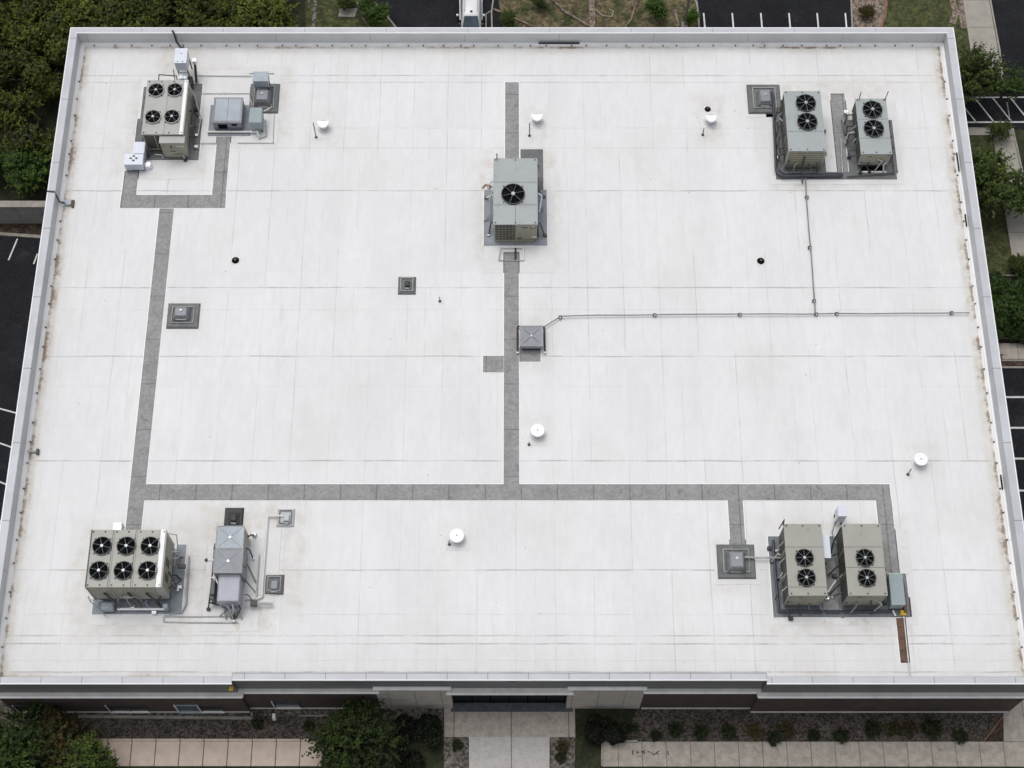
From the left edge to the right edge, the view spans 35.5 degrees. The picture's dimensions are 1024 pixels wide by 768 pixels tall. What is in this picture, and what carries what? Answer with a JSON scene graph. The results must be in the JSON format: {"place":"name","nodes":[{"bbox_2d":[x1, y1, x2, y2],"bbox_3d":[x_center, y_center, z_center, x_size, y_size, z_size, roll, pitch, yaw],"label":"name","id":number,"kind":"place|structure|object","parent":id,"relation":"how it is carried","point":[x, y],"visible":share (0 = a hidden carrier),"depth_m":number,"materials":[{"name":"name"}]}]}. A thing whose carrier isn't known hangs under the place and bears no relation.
{"place":"outdoors","nodes":[
{"label":"outdoors","id":0,"kind":"place"},
{"bbox_2d":[97,741,322,765],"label":"sidewalk","id":1,"kind":"structure","parent":0,"point":[208,753],"depth_m":127.22,"materials":[{"name":"concrete"}]},
{"bbox_2d":[305,0,393,26],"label":"lawn","id":2,"kind":"structure","parent":0,"point":[327,12],"depth_m":157.37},
{"bbox_2d":[362,1,391,26],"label":"bush","id":3,"kind":"object","parent":2,"relation":"on","point":[377,15],"visible":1,"depth_m":155.21,"materials":[{"name":"green plant"}]},
{"bbox_2d":[371,740,443,767],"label":"lawn","id":4,"kind":"structure","parent":0,"point":[433,758],"depth_m":127.28,"materials":[{"name":"green plant"}]},
{"bbox_2d":[398,748,424,767],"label":"shrub","id":5,"kind":"object","parent":4,"relation":"on","point":[410,760],"visible":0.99,"depth_m":125.88,"materials":[{"name":"green plant"}]},
{"bbox_2d":[444,708,574,736],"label":"plaza","id":6,"kind":"structure","parent":0,"point":[509,724],"depth_m":128.18,"materials":[{"name":"concrete"}]},
{"bbox_2d":[469,737,549,767],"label":"sidewalk","id":7,"kind":"structure","parent":0,"point":[509,752],"depth_m":127.25,"materials":[{"name":"concrete"}]},
{"bbox_2d":[0,0,1023,236],"bbox_3d":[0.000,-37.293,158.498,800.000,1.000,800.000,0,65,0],"label":"ground","id":8,"kind":"structure","parent":0,"point":[47,112],"depth_m":152.35,"materials":[{"name":"green plant"}]},
{"bbox_2d":[0,0,23,48],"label":"tree","id":9,"kind":"object","parent":8,"relation":"on","point":[13,11],"visible":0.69,"depth_m":152.26,"materials":[{"name":"green plant"}]},
{"bbox_2d":[0,42,38,94],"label":"tree","id":10,"kind":"object","parent":8,"relation":"on","point":[11,60],"visible":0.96,"depth_m":149.53,"materials":[{"name":"green plant"}]},
{"bbox_2d":[0,237,39,520],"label":"parking lot","id":11,"kind":"structure","parent":8,"relation":"on","point":[17,273],"depth_m":143.38,"materials":[{"name":"asphalt"}]},
{"bbox_2d":[0,223,41,234],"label":"mulch bed","id":12,"kind":"object","parent":8,"relation":"on","point":[23,229],"depth_m":147.38,"materials":[{"name":"brown soil"}]},
{"bbox_2d":[0,201,45,223],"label":"retaining wall","id":13,"kind":"structure","parent":8,"relation":"on","point":[21,212],"depth_m":145.82,"materials":[{"name":"concrete"}]},
{"bbox_2d":[0,84,46,138],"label":"tree","id":14,"kind":"object","parent":8,"relation":"on","point":[17,106],"visible":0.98,"depth_m":148.42,"materials":[{"name":"green plant"}]},
{"bbox_2d":[0,13,50,63],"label":"tree","id":15,"kind":"object","parent":8,"relation":"on","point":[17,38],"visible":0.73,"depth_m":151.09,"materials":[{"name":"green plant"}]},
{"bbox_2d":[0,146,52,197],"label":"tree","id":16,"kind":"object","parent":8,"relation":"on","point":[29,169],"visible":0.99,"depth_m":145.42,"materials":[{"name":"green plant"}]},
{"bbox_2d":[0,120,55,164],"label":"tree","id":17,"kind":"object","parent":8,"relation":"on","point":[22,137],"visible":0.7,"depth_m":145.80,"materials":[{"name":"green plant"}]},
{"bbox_2d":[12,0,60,24],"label":"tree","id":18,"kind":"object","parent":8,"relation":"on","point":[27,8],"visible":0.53,"depth_m":151.65,"materials":[{"name":"green plant"}]},
{"bbox_2d":[11,54,63,103],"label":"tree","id":19,"kind":"object","parent":8,"relation":"on","point":[41,79],"visible":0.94,"depth_m":149.64,"materials":[{"name":"green plant"}]},
{"bbox_2d":[21,8,89,66],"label":"tree","id":20,"kind":"object","parent":8,"relation":"on","point":[44,35],"visible":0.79,"depth_m":150.53,"materials":[{"name":"green plant"}]},
{"bbox_2d":[52,0,103,59],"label":"tree","id":21,"kind":"object","parent":8,"relation":"on","point":[83,9],"visible":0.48,"depth_m":151.43,"materials":[{"name":"green plant"}]},
{"bbox_2d":[93,0,155,26],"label":"tree","id":22,"kind":"object","parent":8,"relation":"on","point":[123,13],"visible":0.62,"depth_m":150.66,"materials":[{"name":"green plant"}]},
{"bbox_2d":[142,0,179,26],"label":"tree","id":23,"kind":"object","parent":8,"relation":"on","point":[158,10],"visible":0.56,"depth_m":152.39,"materials":[{"name":"green plant"}]},
{"bbox_2d":[166,0,241,26],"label":"tree","id":24,"kind":"object","parent":8,"relation":"on","point":[196,14],"visible":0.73,"depth_m":151.61,"materials":[{"name":"green plant"}]},
{"bbox_2d":[99,739,308,740],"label":"kerb","id":25,"kind":"structure","parent":8,"relation":"on","point":[203,740],"depth_m":127.47,"materials":[{"name":"concrete"}]},
{"bbox_2d":[212,0,259,26],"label":"tree","id":26,"kind":"object","parent":8,"relation":"on","point":[232,10],"visible":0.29,"depth_m":151.60,"materials":[{"name":"green plant"}]},
{"bbox_2d":[228,0,299,26],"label":"tree","id":27,"kind":"object","parent":8,"relation":"on","point":[266,13],"visible":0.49,"depth_m":150.79,"materials":[{"name":"green plant"}]},
{"bbox_2d":[383,709,443,719],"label":"gravel bed","id":28,"kind":"object","parent":8,"relation":"on","point":[414,713],"visible":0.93,"depth_m":128.67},
{"bbox_2d":[376,0,502,26],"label":"lane","id":29,"kind":"structure","parent":8,"relation":"on","point":[423,13],"depth_m":157.61,"materials":[{"name":"asphalt"}]},
{"bbox_2d":[458,0,483,26],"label":"van","id":30,"kind":"object","parent":29,"relation":"on","point":[471,13],"visible":0.7,"depth_m":155.35,"materials":[{"name":"white paint"}]},
{"bbox_2d":[0,27,1023,713],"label":"office building","id":31,"kind":"structure","parent":8,"relation":"on","point":[344,399],"depth_m":132.23,"materials":[{"name":"metal"}]},
{"bbox_2d":[105,705,150,712],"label":"window","id":32,"kind":"structure","parent":31,"relation":"in","point":[112,708],"depth_m":127.62,"materials":[{"name":"grey glass"}]},
{"bbox_2d":[123,154,144,170],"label":"control box","id":33,"kind":"object","parent":31,"relation":"on","point":[134,161],"visible":1,"depth_m":140.03,"materials":[{"name":"metal"}]},
{"bbox_2d":[85,530,189,615],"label":"air conditioner","id":34,"kind":"object","parent":31,"relation":"on","point":[135,565],"visible":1,"depth_m":121.99,"materials":[{"name":"paint"}]},
{"bbox_2d":[141,74,200,161],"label":"air conditioner","id":35,"kind":"object","parent":31,"relation":"on","point":[168,115],"visible":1,"depth_m":140.45,"materials":[{"name":"grey paint"}]},
{"bbox_2d":[166,303,200,328],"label":"exhaust fan","id":36,"kind":"object","parent":31,"relation":"on","point":[183,315],"visible":1,"depth_m":134.38,"materials":[{"name":"metal"}]},
{"bbox_2d":[173,45,197,88],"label":"duct hood","id":37,"kind":"object","parent":31,"relation":"on","point":[182,61],"visible":0.77,"depth_m":142.95,"materials":[{"name":"metal"}]},
{"bbox_2d":[207,97,255,132],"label":"duct box","id":38,"kind":"object","parent":31,"relation":"on","point":[228,113],"visible":1,"depth_m":142.01,"materials":[{"name":"metal"}]},
{"bbox_2d":[224,508,243,525],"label":"exhaust fan","id":39,"kind":"object","parent":31,"relation":"on","point":[234,517],"visible":0.98,"depth_m":127.11,"materials":[{"name":"metal"}]},
{"bbox_2d":[205,526,272,622],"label":"duct unit","id":40,"kind":"object","parent":31,"relation":"on","point":[230,565],"visible":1,"depth_m":123.35,"materials":[{"name":"metal"}]},
{"bbox_2d":[249,104,271,138],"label":"control box","id":41,"kind":"object","parent":31,"relation":"on","point":[256,117],"visible":1,"depth_m":141.45,"materials":[{"name":"metal"}]},
{"bbox_2d":[249,72,273,105],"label":"control box","id":42,"kind":"object","parent":31,"relation":"on","point":[260,79],"visible":0.98,"depth_m":142.65,"materials":[{"name":"metal"}]},
{"bbox_2d":[249,84,279,113],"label":"exhaust fan","id":43,"kind":"object","parent":31,"relation":"on","point":[264,98],"visible":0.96,"depth_m":143.34,"materials":[{"name":"metal"}]},
{"bbox_2d":[256,515,283,599],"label":"drain pipe","id":44,"kind":"object","parent":31,"relation":"on","point":[264,557],"visible":1,"depth_m":125.78,"materials":[{"name":"white plastic"}]},
{"bbox_2d":[265,575,284,594],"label":"exhaust fan","id":45,"kind":"object","parent":31,"relation":"on","point":[274,584],"visible":1,"depth_m":124.71,"materials":[{"name":"metal"}]},
{"bbox_2d":[276,509,294,526],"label":"exhaust fan","id":46,"kind":"object","parent":31,"relation":"on","point":[287,519],"visible":1,"depth_m":127.05,"materials":[{"name":"metal"}]},
{"bbox_2d":[271,701,301,708],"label":"window","id":47,"kind":"structure","parent":31,"relation":"in","point":[276,704],"depth_m":127.69,"materials":[{"name":"grey glass"}]},
{"bbox_2d":[398,277,415,294],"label":"exhaust fan","id":48,"kind":"object","parent":31,"relation":"on","point":[406,285],"visible":1,"depth_m":135.73,"materials":[{"name":"metal"}]},
{"bbox_2d":[449,529,465,546],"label":"roof vent","id":49,"kind":"object","parent":31,"relation":"on","point":[457,538],"visible":1,"depth_m":125.92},
{"bbox_2d":[483,153,546,260],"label":"air conditioner","id":50,"kind":"object","parent":31,"relation":"on","point":[515,192],"visible":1,"depth_m":136.60,"materials":[{"name":"green paint"}]},
{"bbox_2d":[516,325,545,354],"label":"relief hood","id":51,"kind":"object","parent":31,"relation":"on","point":[531,337],"visible":1,"depth_m":133.06,"materials":[{"name":"metal"}]},
{"bbox_2d":[529,424,545,441],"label":"roof vent","id":52,"kind":"object","parent":31,"relation":"on","point":[537,432],"visible":1,"depth_m":129.70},
{"bbox_2d":[716,544,755,578],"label":"exhaust fan","id":53,"kind":"object","parent":31,"relation":"on","point":[733,562],"visible":1,"depth_m":125.31,"materials":[{"name":"metal"}]},
{"bbox_2d":[545,311,969,326],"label":"gas pipe","id":54,"kind":"object","parent":31,"relation":"on","point":[740,314],"visible":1,"depth_m":134.60,"materials":[{"name":"metal"}]},
{"bbox_2d":[746,85,780,113],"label":"exhaust fan","id":55,"kind":"object","parent":31,"relation":"on","point":[759,99],"visible":1,"depth_m":143.47,"materials":[{"name":"metal"}]},
{"bbox_2d":[767,519,828,620],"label":"air conditioner","id":56,"kind":"object","parent":31,"relation":"on","point":[802,565],"visible":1,"depth_m":122.81,"materials":[{"name":"beige paint"}]},
{"bbox_2d":[772,91,826,182],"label":"air conditioner","id":57,"kind":"object","parent":31,"relation":"on","point":[803,131],"visible":1,"depth_m":139.57,"materials":[{"name":"green paint"}]},
{"bbox_2d":[771,91,842,176],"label":"refrigerant pipe","id":58,"kind":"object","parent":31,"relation":"on","point":[775,152],"visible":1,"depth_m":140.48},
{"bbox_2d":[804,167,815,313],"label":"gas pipe","id":59,"kind":"object","parent":31,"relation":"on","point":[810,246],"visible":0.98,"depth_m":137.37,"materials":[{"name":"metal"}]},
{"bbox_2d":[772,540,890,612],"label":"refrigerant pipe","id":60,"kind":"object","parent":31,"relation":"on","point":[811,611],"visible":1,"depth_m":123.73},
{"bbox_2d":[831,505,847,538],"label":"control box","id":61,"kind":"object","parent":31,"relation":"on","point":[840,515],"visible":0.98,"depth_m":125.46,"materials":[{"name":"metal"}]},
{"bbox_2d":[827,524,887,613],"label":"air conditioner","id":62,"kind":"object","parent":31,"relation":"on","point":[862,569],"visible":0.98,"depth_m":122.84,"materials":[{"name":"beige paint"}]},
{"bbox_2d":[841,91,893,173],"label":"air conditioner","id":63,"kind":"object","parent":31,"relation":"on","point":[872,135],"visible":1,"depth_m":140.24,"materials":[{"name":"green paint"}]},
{"bbox_2d":[886,573,906,615],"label":"electrical cabinet","id":64,"kind":"object","parent":31,"relation":"on","point":[896,591],"visible":0.98,"depth_m":123.53,"materials":[{"name":"metal"}]},
{"bbox_2d":[911,453,927,469],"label":"roof vent","id":65,"kind":"object","parent":31,"relation":"on","point":[919,461],"visible":1,"depth_m":128.64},
{"bbox_2d":[498,0,697,26],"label":"dirt verge","id":66,"kind":"structure","parent":8,"relation":"on","point":[552,15],"depth_m":157.57,"materials":[{"name":"soil"}]},
{"bbox_2d":[498,8,519,26],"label":"bush","id":67,"kind":"object","parent":66,"relation":"on","point":[507,19],"visible":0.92,"depth_m":155.34,"materials":[{"name":"green plant"}]},
{"bbox_2d":[641,0,669,20],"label":"bush","id":68,"kind":"object","parent":66,"relation":"on","point":[657,8],"visible":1,"depth_m":155.45,"materials":[{"name":"green plant"}]},
{"bbox_2d":[698,0,850,26],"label":"parking lot","id":69,"kind":"structure","parent":8,"relation":"on","point":[746,13],"depth_m":157.55,"materials":[{"name":"asphalt"}]},
{"bbox_2d":[852,0,884,26],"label":"mulch island","id":70,"kind":"structure","parent":8,"relation":"on","point":[877,18],"depth_m":157.46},
{"bbox_2d":[957,38,1009,103],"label":"tree","id":71,"kind":"object","parent":8,"relation":"on","point":[977,71],"visible":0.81,"depth_m":149.56,"materials":[{"name":"green plant"}]},
{"bbox_2d":[964,0,1023,128],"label":"lane","id":72,"kind":"structure","parent":8,"relation":"on","point":[1009,17],"depth_m":155.31,"materials":[{"name":"asphalt"}]},
{"bbox_2d":[965,97,1023,122],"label":"hatched road marking","id":73,"kind":"object","parent":72,"relation":"on","point":[975,121],"visible":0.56,"depth_m":152.60,"materials":[{"name":"paint"}]},
{"bbox_2d":[993,60,1023,102],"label":"tree","id":74,"kind":"object","parent":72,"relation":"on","point":[1015,82],"visible":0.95,"depth_m":150.46,"materials":[{"name":"green plant"}]},
{"bbox_2d":[968,127,1022,276],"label":"kerb","id":75,"kind":"structure","parent":8,"relation":"on","point":[1018,154],"depth_m":150.46,"materials":[{"name":"concrete"}]},
{"bbox_2d":[991,165,1023,218],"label":"tree","id":76,"kind":"object","parent":8,"relation":"on","point":[1019,187],"visible":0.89,"depth_m":144.83,"materials":[{"name":"green plant"}]},
{"bbox_2d":[1006,277,1018,335],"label":"shrub bed","id":77,"kind":"object","parent":8,"relation":"on","point":[1012,278],"visible":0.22,"depth_m":145.22,"materials":[{"name":"green plant"}]},
{"bbox_2d":[989,270,1013,304],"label":"shrub","id":78,"kind":"object","parent":77,"relation":"on","point":[999,284],"visible":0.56,"depth_m":142.05,"materials":[{"name":"green plant"}]},
{"bbox_2d":[992,296,1011,327],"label":"shrub","id":79,"kind":"object","parent":77,"relation":"on","point":[1001,316],"visible":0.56,"depth_m":140.94,"materials":[{"name":"green plant"}]},
{"bbox_2d":[1004,297,1023,334],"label":"shrub","id":80,"kind":"object","parent":77,"relation":"on","point":[1017,314],"visible":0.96,"depth_m":140.93,"materials":[{"name":"green plant"}]},
{"bbox_2d":[1002,369,1023,520],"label":"parking lot","id":81,"kind":"structure","parent":8,"relation":"on","point":[1013,379],"depth_m":139.59,"materials":[{"name":"asphalt"}]},
{"bbox_2d":[39,741,1023,767],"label":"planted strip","id":82,"kind":"object","parent":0,"point":[55,765],"visible":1,"depth_m":126.86,"materials":[{"name":"green plant"}]},
{"bbox_2d":[0,701,69,767],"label":"tree","id":83,"kind":"object","parent":82,"relation":"on","point":[20,747],"visible":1,"depth_m":123.77,"materials":[{"name":"green plant"}]},
{"bbox_2d":[49,727,119,767],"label":"tree","id":84,"kind":"object","parent":82,"relation":"on","point":[87,751],"visible":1,"depth_m":123.85,"materials":[{"name":"green plant"}]},
{"bbox_2d":[300,696,408,767],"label":"tree","id":85,"kind":"object","parent":82,"relation":"on","point":[348,735],"visible":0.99,"depth_m":123.61,"materials":[{"name":"green plant"}]},
{"bbox_2d":[444,737,468,767],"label":"gravel bed","id":86,"kind":"object","parent":82,"relation":"on","point":[457,758],"visible":1,"depth_m":127.27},
{"bbox_2d":[0,700,1003,740],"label":"gravel bed","id":87,"kind":"object","parent":82,"relation":"on","point":[979,726],"visible":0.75,"depth_m":128.25,"materials":[{"name":"gravel"}]},
{"bbox_2d":[30,703,103,767],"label":"tree","id":88,"kind":"object","parent":87,"relation":"on","point":[65,726],"visible":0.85,"depth_m":124.83,"materials":[{"name":"green plant"}]},
{"bbox_2d":[78,712,329,719],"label":"foundation kerb","id":89,"kind":"structure","parent":87,"relation":"on","point":[173,717],"depth_m":128.35,"materials":[{"name":"concrete"}]},
{"bbox_2d":[78,710,330,718],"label":"gravel strip","id":90,"kind":"object","parent":87,"relation":"on","point":[287,713],"visible":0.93,"depth_m":128.59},
{"bbox_2d":[392,714,424,745],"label":"shrub","id":91,"kind":"object","parent":87,"relation":"on","point":[406,729],"visible":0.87,"depth_m":126.75,"materials":[{"name":"green plant"}]},
{"bbox_2d":[412,713,442,749],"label":"shrub","id":92,"kind":"object","parent":87,"relation":"on","point":[431,723],"visible":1,"depth_m":126.74,"materials":[{"name":"green plant"}]},
{"bbox_2d":[864,718,882,738],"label":"grass tuft","id":93,"kind":"object","parent":87,"relation":"on","point":[874,727],"visible":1,"depth_m":127.37,"materials":[{"name":"green plant"}]},
{"bbox_2d":[919,716,943,739],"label":"grass tuft","id":94,"kind":"object","parent":87,"relation":"on","point":[934,729],"visible":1,"depth_m":127.23,"materials":[{"name":"green plant"}]},
{"bbox_2d":[550,737,574,767],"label":"gravel bed","id":95,"kind":"object","parent":82,"relation":"on","point":[569,762],"visible":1,"depth_m":127.34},
{"bbox_2d":[576,709,635,767],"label":"lawn","id":96,"kind":"structure","parent":0,"point":[588,755],"depth_m":128.01,"materials":[{"name":"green plant"}]},
{"bbox_2d":[584,713,607,745],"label":"shrub","id":97,"kind":"object","parent":96,"relation":"on","point":[594,731],"visible":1,"depth_m":126.82,"materials":[{"name":"green plant"}]},
{"bbox_2d":[601,716,630,745],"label":"shrub","id":98,"kind":"object","parent":96,"relation":"on","point":[615,732],"visible":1,"depth_m":126.82,"materials":[{"name":"green plant"}]},
{"bbox_2d":[602,742,1023,766],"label":"sidewalk","id":99,"kind":"structure","parent":0,"point":[847,754],"depth_m":127.18,"materials":[{"name":"concrete"}]},
{"bbox_2d":[882,0,968,59],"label":"lawn","id":100,"kind":"structure","parent":0,"point":[919,13],"depth_m":157.41,"materials":[{"name":"plant"}]},
{"bbox_2d":[949,0,966,27],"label":"dirt patch","id":101,"kind":"object","parent":100,"relation":"on","point":[959,10],"visible":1,"depth_m":157.55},
{"bbox_2d":[963,0,1001,80],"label":"sidewalk","id":102,"kind":"structure","parent":0,"point":[979,21],"depth_m":156.83,"materials":[{"name":"concrete"}]},
{"bbox_2d":[969,136,1014,274],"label":"lawn","id":103,"kind":"structure","parent":0,"point":[996,242],"depth_m":147.12,"materials":[{"name":"plant"}]},
{"bbox_2d":[971,136,1019,224],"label":"tree","id":104,"kind":"object","parent":103,"relation":"on","point":[990,176],"visible":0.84,"depth_m":144.35,"materials":[{"name":"green plant"}]},
{"bbox_2d":[984,118,1014,142],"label":"tree","id":105,"kind":"object","parent":103,"relation":"on","point":[998,129],"visible":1,"depth_m":150.14,"materials":[{"name":"green plant"}]},
{"bbox_2d":[1008,252,1023,277],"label":"bush","id":106,"kind":"object","parent":103,"relation":"on","point":[1017,263],"visible":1,"depth_m":144.02,"materials":[{"name":"green plant"}]},
{"bbox_2d":[968,129,1023,276],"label":"sidewalk","id":107,"kind":"structure","parent":0,"point":[1016,228],"depth_m":148.34,"materials":[{"name":"concrete"}]},
{"bbox_2d":[998,343,1023,359],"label":"sidewalk","id":108,"kind":"structure","parent":0,"point":[1011,351],"depth_m":142.03,"materials":[{"name":"concrete"}]},
{"bbox_2d":[1003,700,1023,741],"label":"sidewalk","id":109,"kind":"structure","parent":0,"point":[1013,724],"depth_m":128.19,"materials":[{"name":"concrete"}]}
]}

